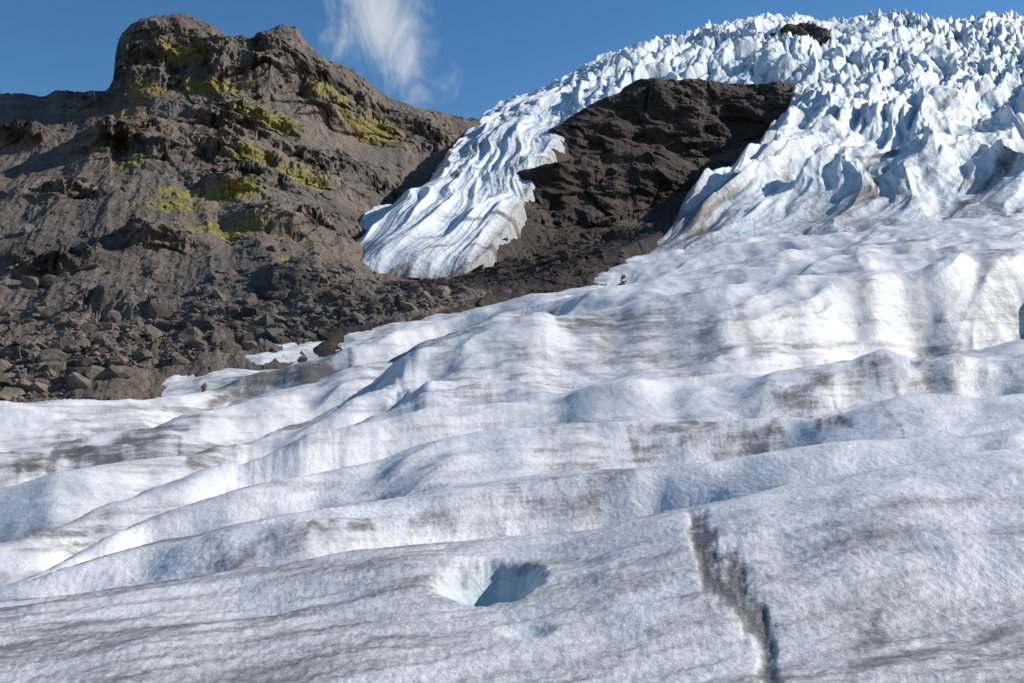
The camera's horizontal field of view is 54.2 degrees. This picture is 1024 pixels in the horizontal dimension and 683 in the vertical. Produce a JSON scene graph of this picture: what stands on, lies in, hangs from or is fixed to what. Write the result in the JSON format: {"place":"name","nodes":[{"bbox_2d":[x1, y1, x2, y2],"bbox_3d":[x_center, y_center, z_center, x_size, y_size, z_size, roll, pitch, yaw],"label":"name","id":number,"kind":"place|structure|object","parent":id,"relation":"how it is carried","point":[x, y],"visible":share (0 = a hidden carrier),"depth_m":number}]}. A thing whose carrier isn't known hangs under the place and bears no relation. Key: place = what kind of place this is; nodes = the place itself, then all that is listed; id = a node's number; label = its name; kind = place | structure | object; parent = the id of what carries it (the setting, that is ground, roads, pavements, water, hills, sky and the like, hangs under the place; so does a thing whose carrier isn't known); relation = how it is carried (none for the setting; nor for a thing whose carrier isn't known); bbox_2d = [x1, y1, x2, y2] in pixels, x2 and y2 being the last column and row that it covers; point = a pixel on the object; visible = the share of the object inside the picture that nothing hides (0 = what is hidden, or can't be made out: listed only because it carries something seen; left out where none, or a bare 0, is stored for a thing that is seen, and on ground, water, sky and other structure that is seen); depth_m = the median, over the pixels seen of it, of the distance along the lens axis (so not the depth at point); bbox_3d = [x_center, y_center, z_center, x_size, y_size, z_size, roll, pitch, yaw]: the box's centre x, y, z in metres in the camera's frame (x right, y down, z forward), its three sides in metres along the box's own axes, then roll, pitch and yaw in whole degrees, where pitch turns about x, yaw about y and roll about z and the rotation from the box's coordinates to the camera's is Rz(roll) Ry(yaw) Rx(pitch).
{"place":"outdoors","nodes":[
{"label":"outdoors","id":0,"kind":"place"},
{"bbox_2d":[0,13,511,402],"bbox_3d":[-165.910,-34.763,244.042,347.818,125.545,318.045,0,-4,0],"label":"rocky hill","id":1,"kind":"structure","parent":0,"point":[352,140],"depth_m":196.29},
{"bbox_2d":[0,88,463,401],"bbox_3d":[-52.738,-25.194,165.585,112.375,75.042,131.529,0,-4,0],"label":"moraine boulders","id":2,"kind":"object","parent":1,"relation":"on","point":[48,362],"visible":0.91,"depth_m":124.69},
{"bbox_2d":[0,213,1023,682],"bbox_3d":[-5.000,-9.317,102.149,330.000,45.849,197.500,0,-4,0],"label":"glacier","id":3,"kind":"object","parent":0,"point":[788,457],"visible":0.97,"depth_m":27.19},
{"bbox_2d":[0,0,1023,118],"label":"sky","id":4,"kind":"structure","parent":0,"point":[460,58]},
{"bbox_2d":[356,8,1023,279],"bbox_3d":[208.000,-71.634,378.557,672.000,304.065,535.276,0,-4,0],"label":"icefall","id":5,"kind":"object","parent":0,"point":[894,118],"visible":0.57,"depth_m":257.89},
{"bbox_2d":[293,78,800,361],"bbox_3d":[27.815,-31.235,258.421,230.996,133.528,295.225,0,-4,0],"label":"rock outcrop","id":6,"kind":"object","parent":5,"relation":"on","point":[639,152],"visible":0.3,"depth_m":262.65},
{"bbox_2d":[382,162,672,288],"bbox_3d":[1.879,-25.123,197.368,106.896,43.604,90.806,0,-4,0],"label":"scree boulders","id":7,"kind":"object","parent":6,"relation":"on","point":[551,258],"visible":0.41,"depth_m":169.72},
{"bbox_2d":[764,22,831,45],"bbox_3d":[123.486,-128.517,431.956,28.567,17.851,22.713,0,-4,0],"label":"rock outcrop","id":8,"kind":"object","parent":5,"relation":"on","point":[820,35],"visible":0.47,"depth_m":424.70}
]}

